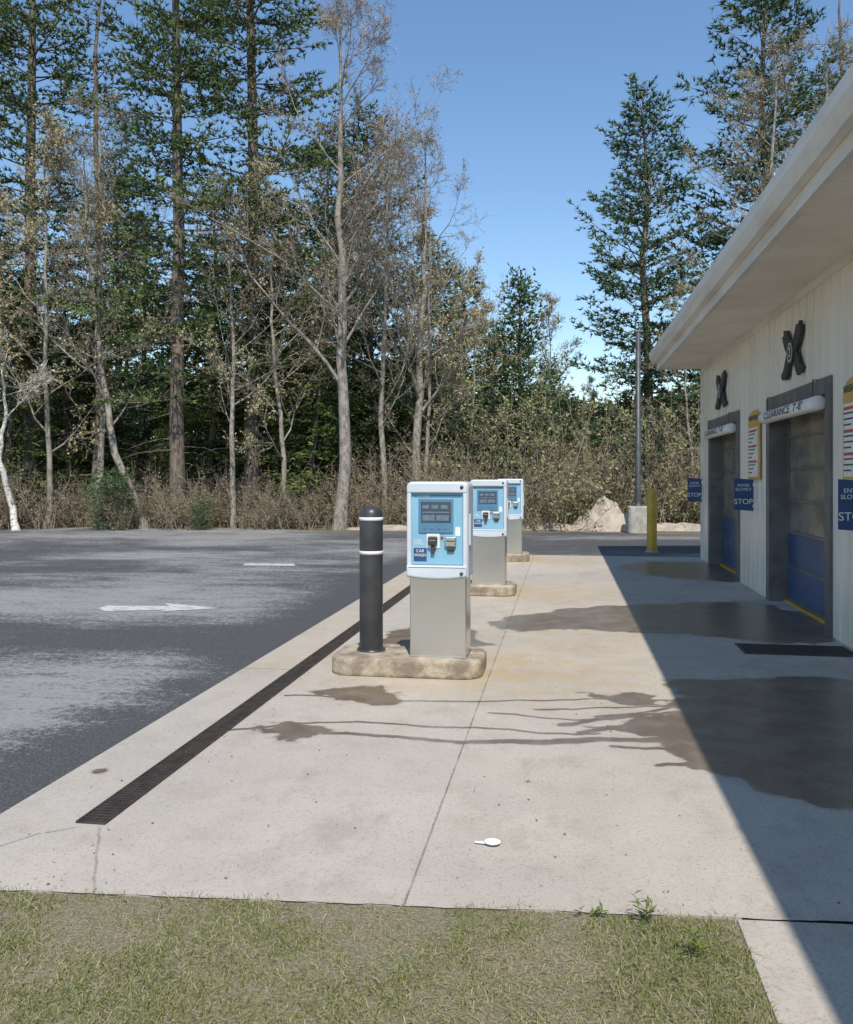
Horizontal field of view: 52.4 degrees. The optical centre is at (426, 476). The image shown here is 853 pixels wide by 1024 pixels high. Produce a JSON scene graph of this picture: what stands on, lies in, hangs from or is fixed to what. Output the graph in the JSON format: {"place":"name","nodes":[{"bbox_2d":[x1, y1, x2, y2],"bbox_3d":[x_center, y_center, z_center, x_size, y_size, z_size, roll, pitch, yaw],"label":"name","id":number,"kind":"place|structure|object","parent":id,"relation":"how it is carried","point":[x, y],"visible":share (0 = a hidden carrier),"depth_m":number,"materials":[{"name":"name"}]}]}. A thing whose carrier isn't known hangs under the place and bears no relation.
{"place":"outdoors","nodes":[
{"label":"outdoors","id":0,"kind":"place"},
{"bbox_2d":[0,883,782,1023],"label":"lawn","id":1,"kind":"structure","parent":0,"point":[434,916],"depth_m":2.87,"materials":[{"name":"green plant"}]},
{"bbox_2d":[574,900,609,919],"bbox_3d":[0.601,1.576,3.137,0.134,0.047,0.076,0,0,-23],"label":"weed plant","id":2,"kind":"object","parent":1,"relation":"on","point":[593,911],"visible":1,"depth_m":3.14,"materials":[{"name":"green plant"}]},
{"bbox_2d":[630,890,656,923],"bbox_3d":[0.773,1.540,3.067,0.108,0.120,0.125,0,0,9],"label":"weed plant","id":3,"kind":"object","parent":1,"relation":"on","point":[651,910],"visible":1,"depth_m":3.10,"materials":[{"name":"green plant"}]},
{"bbox_2d":[681,920,715,957],"bbox_3d":[0.882,1.536,2.851,0.112,0.128,0.175,0,0,29],"label":"weed plant","id":4,"kind":"object","parent":1,"relation":"on","point":[697,945],"visible":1,"depth_m":2.88,"materials":[{"name":"green plant"}]},
{"bbox_2d":[0,555,852,921],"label":"concrete pavement","id":5,"kind":"structure","parent":0,"point":[440,787],"depth_m":4.63,"materials":[{"name":"beige concrete"}]},
{"bbox_2d":[76,585,409,824],"bbox_3d":[-0.478,1.591,10.750,0.146,0.009,13.710,0,0,9],"label":"trench drain","id":6,"kind":"object","parent":5,"relation":"on","point":[107,810],"visible":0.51,"depth_m":5.24,"materials":[{"name":"metal"}]},
{"bbox_2d":[332,643,486,679],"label":"concrete island","id":7,"kind":"structure","parent":5,"relation":"on","point":[394,660],"depth_m":6.89,"materials":[{"name":"beige concrete"}]},
{"bbox_2d":[357,506,385,652],"bbox_3d":[-0.463,0.852,7.250,0.240,1.217,0.240,0,0,9],"label":"black bollard","id":8,"kind":"object","parent":7,"relation":"on","point":[371,577],"visible":1,"depth_m":7.17,"materials":[{"name":"plastic"}]},
{"bbox_2d":[407,481,472,658],"bbox_3d":[0.117,0.745,7.063,0.512,1.410,0.441,0,0,9],"label":"payment kiosk","id":9,"kind":"object","parent":7,"relation":"on","point":[439,543],"visible":1,"depth_m":6.92,"materials":[{"name":"silver metal"}]},
{"bbox_2d":[0,597,848,910],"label":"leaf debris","id":10,"kind":"object","parent":5,"relation":"on","point":[528,799],"visible":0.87,"depth_m":4.21,"materials":[{"name":"brown plant"}]},
{"bbox_2d":[475,838,500,845],"bbox_3d":[0.265,1.583,3.754,0.115,0.013,0.063,0,0,9],"label":"plastic spoon","id":11,"kind":"object","parent":5,"relation":"on","point":[492,841],"visible":1,"depth_m":3.76,"materials":[{"name":"white plastic"}]},
{"bbox_2d":[720,564,735,573],"bbox_3d":[5.130,1.583,14.448,0.040,0.026,2.400,0,0,9],"label":"door threshold","id":12,"kind":"object","parent":5,"relation":"on","point":[728,568],"depth_m":14.83,"materials":[{"name":"yellow metal"}]},
{"bbox_2d":[735,643,852,656],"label":"floor grate","id":13,"kind":"object","parent":5,"relation":"on","point":[798,650],"visible":1,"depth_m":7.93,"materials":[{"name":"metal"}]},
{"bbox_2d":[784,599,824,623],"bbox_3d":[4.420,1.583,9.933,0.040,0.026,2.400,0,0,9],"label":"door threshold","id":14,"kind":"object","parent":5,"relation":"on","point":[816,617],"depth_m":10.16,"materials":[{"name":"yellow metal"}]},
{"bbox_2d":[0,0,852,437],"label":"sky","id":15,"kind":"structure","parent":0,"point":[537,81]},
{"bbox_2d":[5,482,852,923],"bbox_3d":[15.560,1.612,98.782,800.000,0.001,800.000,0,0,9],"label":"ground","id":16,"kind":"structure","parent":0,"point":[323,528],"depth_m":25.50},
{"bbox_2d":[0,0,58,388],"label":"pine tree","id":17,"kind":"object","parent":16,"relation":"on","point":[5,237],"visible":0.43,"depth_m":29.60,"materials":[{"name":"green plant"}]},
{"bbox_2d":[0,339,61,530],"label":"birch tree","id":18,"kind":"object","parent":16,"relation":"on","point":[14,524],"visible":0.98,"depth_m":26.01,"materials":[{"name":"white plant"}]},
{"bbox_2d":[0,290,69,512],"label":"hemlock tree","id":19,"kind":"object","parent":16,"relation":"on","point":[8,450],"visible":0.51,"depth_m":29.05,"materials":[{"name":"green plant"}]},
{"bbox_2d":[3,232,138,520],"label":"hemlock tree","id":20,"kind":"object","parent":16,"relation":"on","point":[63,423],"visible":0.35,"depth_m":31.98,"materials":[{"name":"green plant"}]},
{"bbox_2d":[0,0,155,523],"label":"pine tree","id":21,"kind":"object","parent":16,"relation":"on","point":[30,19],"visible":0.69,"depth_m":29.72,"materials":[{"name":"green plant"}]},
{"bbox_2d":[0,96,163,527],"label":"bare tree","id":22,"kind":"object","parent":16,"relation":"on","point":[36,237],"visible":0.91,"depth_m":26.59,"materials":[{"name":"grey plant"}]},
{"bbox_2d":[38,0,160,505],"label":"spruce tree","id":23,"kind":"object","parent":16,"relation":"on","point":[96,69],"visible":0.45,"depth_m":29.40,"materials":[{"name":"green plant"}]},
{"bbox_2d":[0,82,207,526],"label":"bare tree","id":24,"kind":"object","parent":16,"relation":"on","point":[100,454],"visible":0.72,"depth_m":27.50,"materials":[{"name":"grey plant"}]},
{"bbox_2d":[71,462,138,529],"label":"pine sapling","id":25,"kind":"object","parent":16,"relation":"on","point":[110,488],"visible":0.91,"depth_m":25.89,"materials":[{"name":"green plant"}]},
{"bbox_2d":[38,120,191,477],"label":"pine tree","id":26,"kind":"object","parent":16,"relation":"on","point":[154,382],"visible":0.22,"depth_m":37.45,"materials":[{"name":"green plant"}]},
{"bbox_2d":[29,120,213,528],"bbox_3d":[-10.177,-4.577,27.214,5.044,12.616,6.206,0,0,-42],"label":"bare tree","id":27,"kind":"object","parent":16,"relation":"on","point":[104,391],"visible":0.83,"depth_m":26.66,"materials":[{"name":"grey plant"}]},
{"bbox_2d":[32,0,306,527],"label":"pine tree","id":28,"kind":"object","parent":16,"relation":"on","point":[177,244],"visible":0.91,"depth_m":26.70,"materials":[{"name":"green plant"}]},
{"bbox_2d":[182,491,218,529],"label":"pine sapling","id":29,"kind":"object","parent":16,"relation":"on","point":[202,509],"visible":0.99,"depth_m":26.00,"materials":[{"name":"green plant"}]},
{"bbox_2d":[0,527,406,813],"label":"asphalt lot","id":30,"kind":"structure","parent":16,"relation":"on","point":[84,679],"depth_m":9.80,"materials":[{"name":"grey asphalt"}]},
{"bbox_2d":[98,603,213,611],"bbox_3d":[-3.286,1.599,10.625,1.404,0.001,0.722,0,0,-20],"label":"painted arrow","id":31,"kind":"object","parent":30,"relation":"on","point":[172,607],"visible":1,"depth_m":10.59,"materials":[{"name":"paint"}]},
{"bbox_2d":[244,563,294,565],"bbox_3d":[-2.855,1.599,15.779,1.030,0.001,0.369,0,0,4],"label":"painted line","id":32,"kind":"object","parent":30,"relation":"on","point":[265,564],"visible":1,"depth_m":15.78,"materials":[{"name":"paint"}]},
{"bbox_2d":[134,186,292,520],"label":"hemlock tree","id":33,"kind":"object","parent":16,"relation":"on","point":[213,431],"visible":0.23,"depth_m":30.62,"materials":[{"name":"green plant"}]},
{"bbox_2d":[132,167,334,528],"bbox_3d":[-5.853,-3.993,26.404,6.411,11.337,4.131,0,0,-8],"label":"bare tree","id":34,"kind":"object","parent":16,"relation":"on","point":[233,525],"visible":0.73,"depth_m":26.69,"materials":[{"name":"grey plant"}]},
{"bbox_2d":[106,0,374,524],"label":"pine tree","id":35,"kind":"object","parent":16,"relation":"on","point":[250,112],"visible":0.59,"depth_m":29.17,"materials":[{"name":"green plant"}]},
{"bbox_2d":[186,186,348,521],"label":"hemlock tree","id":36,"kind":"object","parent":16,"relation":"on","point":[276,440],"visible":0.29,"depth_m":30.25,"materials":[{"name":"green plant"}]},
{"bbox_2d":[173,152,367,527],"bbox_3d":[-4.639,-4.297,27.315,5.763,12.011,5.552,0,0,-6],"label":"bare tree","id":37,"kind":"object","parent":16,"relation":"on","point":[264,167],"visible":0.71,"depth_m":27.17,"materials":[{"name":"grey plant"}]},
{"bbox_2d":[237,292,370,524],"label":"hemlock tree","id":38,"kind":"object","parent":16,"relation":"on","point":[313,451],"visible":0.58,"depth_m":28.95,"materials":[{"name":"green plant"}]},
{"bbox_2d":[164,0,463,529],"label":"maple tree","id":39,"kind":"object","parent":16,"relation":"on","point":[340,519],"visible":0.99,"depth_m":25.89,"materials":[{"name":"grey plant"}]},
{"bbox_2d":[240,91,407,490],"bbox_3d":[-4.013,-7.224,37.445,8.957,17.928,6.828,0,0,25],"label":"pine tree","id":40,"kind":"object","parent":16,"relation":"on","point":[312,196],"visible":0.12,"depth_m":36.71,"materials":[{"name":"green plant"}]},
{"bbox_2d":[0,353,699,531],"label":"undergrowth","id":41,"kind":"object","parent":16,"relation":"on","point":[567,500],"visible":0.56,"depth_m":27.43,"materials":[{"name":"brown plant"}]},
{"bbox_2d":[0,212,699,498],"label":"distant trees","id":42,"kind":"object","parent":16,"relation":"on","point":[152,423],"visible":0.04,"depth_m":42.50,"materials":[{"name":"green plant"}]},
{"bbox_2d":[261,111,459,524],"bbox_3d":[-1.837,-5.041,28.817,4.905,13.463,7.614,0,0,39],"label":"bare tree","id":43,"kind":"object","parent":16,"relation":"on","point":[382,381],"visible":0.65,"depth_m":28.48,"materials":[{"name":"grey plant"}]},
{"bbox_2d":[347,525,406,530],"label":"gravel berm","id":44,"kind":"structure","parent":16,"relation":"on","point":[394,527],"depth_m":26.16,"materials":[{"name":"beige gravel"}]},
{"bbox_2d":[284,95,474,484],"bbox_3d":[-2.402,-6.803,33.516,8.530,17.074,6.503,0,0,17],"label":"pine tree","id":45,"kind":"object","parent":16,"relation":"on","point":[369,333],"visible":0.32,"depth_m":33.22,"materials":[{"name":"green plant"}]},
{"bbox_2d":[353,200,503,481],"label":"bare tree","id":46,"kind":"object","parent":16,"relation":"on","point":[459,390],"visible":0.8,"depth_m":29.57,"materials":[{"name":"grey plant"}]},
{"bbox_2d":[385,239,491,480],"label":"pine tree","id":47,"kind":"object","parent":16,"relation":"on","point":[446,301],"visible":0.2,"depth_m":37.44,"materials":[{"name":"green plant"}]},
{"bbox_2d":[335,119,552,481],"bbox_3d":[-0.107,-5.168,28.998,6.368,13.716,6.919,0,0,40],"label":"maple tree","id":48,"kind":"object","parent":16,"relation":"on","point":[419,388],"visible":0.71,"depth_m":29.09,"materials":[{"name":"grey plant"}]},
{"bbox_2d":[413,282,529,481],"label":"bare tree","id":49,"kind":"object","parent":16,"relation":"on","point":[476,294],"visible":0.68,"depth_m":31.66,"materials":[{"name":"grey plant"}]},
{"bbox_2d":[435,319,528,480],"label":"cedar tree","id":50,"kind":"object","parent":16,"relation":"on","point":[490,388],"visible":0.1,"depth_m":35.76,"materials":[{"name":"green plant"}]},
{"bbox_2d":[453,263,583,517],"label":"cedar tree","id":51,"kind":"object","parent":16,"relation":"on","point":[519,379],"visible":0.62,"depth_m":32.25,"materials":[{"name":"green plant"}]},
{"bbox_2d":[484,288,595,516],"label":"bare tree","id":52,"kind":"object","parent":16,"relation":"on","point":[553,327],"visible":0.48,"depth_m":33.57,"materials":[{"name":"plant"}]},
{"bbox_2d":[523,522,576,530],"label":"gravel berm","id":53,"kind":"structure","parent":16,"relation":"on","point":[568,526],"depth_m":26.13,"materials":[{"name":"beige gravel"}]},
{"bbox_2d":[524,352,597,480],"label":"cedar tree","id":54,"kind":"object","parent":16,"relation":"on","point":[555,367],"visible":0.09,"depth_m":37.12,"materials":[{"name":"green plant"}]},
{"bbox_2d":[557,375,630,480],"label":"bare tree","id":55,"kind":"object","parent":16,"relation":"on","point":[591,379],"visible":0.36,"depth_m":36.10,"materials":[{"name":"plant"}]},
{"bbox_2d":[571,495,626,531],"bbox_3d":[5.493,1.093,26.299,2.500,1.053,1.800,0,0,9],"label":"boulder","id":56,"kind":"object","parent":16,"relation":"on","point":[606,515],"visible":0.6,"depth_m":25.80,"materials":[{"name":"beige stone"}]},
{"bbox_2d":[523,532,699,556],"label":"asphalt lane","id":57,"kind":"structure","parent":16,"relation":"on","point":[617,544],"depth_m":20.50,"materials":[{"name":"grey asphalt"}]},
{"bbox_2d":[645,488,657,552],"bbox_3d":[4.796,0.920,18.428,0.280,1.380,0.280,0,0,9],"label":"yellow bollard","id":58,"kind":"object","parent":57,"relation":"on","point":[651,520],"visible":1,"depth_m":18.34,"materials":[{"name":"metal"}]},
{"bbox_2d":[545,72,728,518],"bbox_3d":[7.879,-6.803,31.602,8.530,17.074,6.503,0,0,28],"label":"pine tree","id":59,"kind":"object","parent":16,"relation":"on","point":[643,288],"visible":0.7,"depth_m":31.45,"materials":[{"name":"green plant"}]},
{"bbox_2d":[627,330,646,533],"bbox_3d":[6.066,-1.290,24.859,0.600,5.820,0.720,0,0,9],"label":"street lamp","id":60,"kind":"object","parent":16,"relation":"on","point":[637,518],"visible":0.88,"depth_m":24.73,"materials":[{"name":"metal"}]},
{"bbox_2d":[630,281,699,522],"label":"bare tree","id":61,"kind":"object","parent":16,"relation":"on","point":[681,290],"visible":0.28,"depth_m":29.04,"materials":[{"name":"plant"}]},
{"bbox_2d":[657,522,699,530],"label":"gravel berm","id":62,"kind":"structure","parent":16,"relation":"on","point":[680,526],"depth_m":25.90,"materials":[{"name":"beige gravel"}]},
{"bbox_2d":[639,23,811,293],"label":"bare tree","id":63,"kind":"object","parent":16,"relation":"on","point":[774,49],"visible":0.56,"depth_m":28.59,"materials":[{"name":"plant"}]},
{"bbox_2d":[613,0,852,417],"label":"pine tree","id":64,"kind":"object","parent":16,"relation":"on","point":[765,9],"visible":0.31,"depth_m":31.92,"materials":[{"name":"green plant"}]},
{"bbox_2d":[666,13,852,289],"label":"bare tree","id":65,"kind":"object","parent":16,"relation":"on","point":[848,42],"visible":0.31,"depth_m":27.62,"materials":[{"name":"grey plant"}]},
{"bbox_2d":[703,261,852,648],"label":"front wall","id":66,"kind":"structure","parent":16,"relation":"on","point":[844,380],"depth_m":9.90,"materials":[{"name":"white metal"}]},
{"bbox_2d":[688,478,702,501],"bbox_3d":[5.162,0.250,16.640,0.279,0.460,0.024,0,0,9],"label":"stop sign panel","id":67,"kind":"object","parent":66,"relation":"attached to","point":[694,489],"visible":1,"depth_m":16.63,"materials":[{"name":"blue metal"}]},
{"bbox_2d":[702,412,735,438],"bbox_3d":[4.869,-0.841,14.469,0.155,0.334,2.400,0,0,9],"label":"clearance bar","id":68,"kind":"object","parent":66,"relation":"attached to","point":[729,428],"visible":1,"depth_m":13.90,"materials":[{"name":"metal"}]},
{"bbox_2d":[715,370,726,409],"bbox_3d":[4.916,-1.440,14.482,0.061,0.597,0.915,0,0,9],"label":"wall emblem","id":69,"kind":"object","parent":66,"relation":"attached to","point":[721,385],"depth_m":14.35,"materials":[{"name":"black plastic"}]},
{"bbox_2d":[708,410,739,581],"bbox_3d":[5.066,0.295,14.458,0.270,2.610,2.740,0,0,9],"label":"door frame","id":70,"kind":"object","parent":66,"relation":"attached to","point":[715,537],"visible":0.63,"depth_m":15.64,"materials":[{"name":"grey metal"}]},
{"bbox_2d":[722,435,735,570],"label":"door rails","id":71,"kind":"object","parent":70,"relation":"in","point":[723,477],"depth_m":15.57,"materials":[{"name":"grey metal"}]},
{"bbox_2d":[725,431,735,516],"bbox_3d":[5.190,-0.070,14.438,0.020,1.540,2.400,0,0,9],"label":"door glazing","id":72,"kind":"structure","parent":71,"relation":"in","point":[730,454],"depth_m":15.02,"materials":[{"name":"glass"}]},
{"bbox_2d":[723,517,735,568],"bbox_3d":[5.185,1.135,14.439,0.050,0.830,2.340,0,0,9],"label":"door lower panel","id":73,"kind":"structure","parent":70,"relation":"in","point":[729,535],"depth_m":15.00,"materials":[{"name":"blue metal"}]},
{"bbox_2d":[734,478,754,510],"bbox_3d":[4.450,0.250,12.125,0.279,0.460,0.024,0,0,9],"label":"stop sign panel","id":74,"kind":"object","parent":66,"relation":"attached to","point":[743,494],"visible":0.98,"depth_m":12.12,"materials":[{"name":"blue metal"}]},
{"bbox_2d":[748,410,760,479],"bbox_3d":[4.537,-0.440,12.000,0.036,0.960,0.660,0,0,9],"label":"menu sign","id":75,"kind":"object","parent":66,"relation":"attached to","point":[754,448],"visible":0.97,"depth_m":11.90,"materials":[{"name":"white plastic"}]},
{"bbox_2d":[662,159,852,368],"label":"soffit","id":76,"kind":"structure","parent":66,"relation":"attached to","point":[815,240],"depth_m":8.82,"materials":[{"name":"white metal"}]},
{"bbox_2d":[657,128,852,370],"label":"fascia","id":77,"kind":"structure","parent":76,"relation":"attached to","point":[833,162],"depth_m":7.32,"materials":[{"name":"grey metal"}]},
{"bbox_2d":[659,152,852,369],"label":"soffit trim","id":78,"kind":"structure","parent":76,"relation":"attached to","point":[818,193],"depth_m":8.22,"materials":[{"name":"white metal"}]},
{"bbox_2d":[700,251,852,559],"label":"wall trim","id":79,"kind":"structure","parent":66,"relation":"attached to","point":[829,273],"depth_m":11.95,"materials":[{"name":"white metal"}]},
{"bbox_2d":[704,262,849,645],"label":"siding ribs","id":80,"kind":"object","parent":66,"relation":"attached to","point":[764,425],"visible":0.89,"depth_m":11.52,"materials":[{"name":"white metal"}]},
{"bbox_2d":[781,320,804,380],"bbox_3d":[4.205,-1.440,9.967,0.061,0.597,0.915,0,0,9],"label":"wall emblem","id":81,"kind":"object","parent":66,"relation":"attached to","point":[791,347],"depth_m":9.84,"materials":[{"name":"black plastic"}]},
{"bbox_2d":[766,375,832,636],"bbox_3d":[4.355,0.295,9.943,0.270,2.610,2.740,0,0,9],"label":"door frame","id":82,"kind":"object","parent":66,"relation":"attached to","point":[776,523],"visible":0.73,"depth_m":11.12,"materials":[{"name":"grey metal"}]},
{"bbox_2d":[758,379,824,423],"bbox_3d":[4.158,-0.841,9.954,0.155,0.334,2.400,0,0,9],"label":"clearance bar","id":83,"kind":"object","parent":82,"relation":"attached to","point":[810,405],"visible":1,"depth_m":9.47,"materials":[{"name":"metal"}]},
{"bbox_2d":[787,418,824,619],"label":"door rails","id":84,"kind":"object","parent":82,"relation":"in","point":[789,468],"depth_m":10.77,"materials":[{"name":"grey metal"}]},
{"bbox_2d":[791,408,824,537],"bbox_3d":[4.479,-0.070,9.924,0.020,1.540,2.400,0,0,9],"label":"door glazing","id":85,"kind":"structure","parent":84,"relation":"in","point":[808,485],"depth_m":10.25,"materials":[{"name":"glass"}]},
{"bbox_2d":[788,533,824,616],"bbox_3d":[4.474,1.135,9.925,0.050,0.830,2.340,0,0,9],"label":"door lower panel","id":86,"kind":"structure","parent":82,"relation":"in","point":[806,554],"depth_m":10.22,"materials":[{"name":"blue metal"}]},
{"bbox_2d":[838,479,852,530],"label":"stop sign panel","id":87,"kind":"object","parent":66,"relation":"attached to","point":[845,504],"visible":1,"depth_m":7.54,"materials":[{"name":"blue metal"}]},
{"bbox_2d":[843,376,852,479],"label":"menu sign","id":88,"kind":"object","parent":66,"relation":"attached to","point":[848,431],"visible":0.98,"depth_m":8.00,"materials":[{"name":"plastic"}]},
{"bbox_2d":[738,920,852,1023],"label":"concrete walk","id":89,"kind":"structure","parent":16,"relation":"on","point":[805,969],"depth_m":2.81,"materials":[{"name":"grey concrete"}]},
{"bbox_2d":[797,0,852,123],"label":"pine tree","id":90,"kind":"object","parent":16,"relation":"on","point":[835,75],"visible":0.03,"depth_m":35.98,"materials":[{"name":"green plant"}]},
{"bbox_2d":[471,580,516,596],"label":"concrete island","id":91,"kind":"structure","parent":0,"point":[509,588],"depth_m":11.55,"materials":[{"name":"beige concrete"}]},
{"bbox_2d":[470,480,508,584],"bbox_3d":[0.860,0.745,11.785,0.512,1.410,0.441,0,0,9],"label":"payment kiosk","id":92,"kind":"object","parent":91,"relation":"on","point":[490,516],"visible":0.98,"depth_m":11.63,"materials":[{"name":"silver metal"}]},
{"bbox_2d":[507,551,529,561],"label":"concrete island","id":93,"kind":"structure","parent":0,"point":[524,556],"depth_m":16.26,"materials":[{"name":"beige concrete"}]},
{"bbox_2d":[497,479,523,553],"bbox_3d":[1.604,0.745,16.507,0.512,1.410,0.441,0,0,9],"label":"payment kiosk","id":94,"kind":"object","parent":93,"relation":"on","point":[516,517],"visible":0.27,"depth_m":16.34,"materials":[{"name":"silver metal"}]},
{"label":"roof slabs","id":95,"kind":"object","parent":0,"visible":0},
{"bbox_2d":[649,63,852,363],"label":"gutter","id":96,"kind":"object","parent":95,"relation":"attached to","point":[827,131],"visible":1,"depth_m":6.95,"materials":[{"name":"white metal"}]}
]}

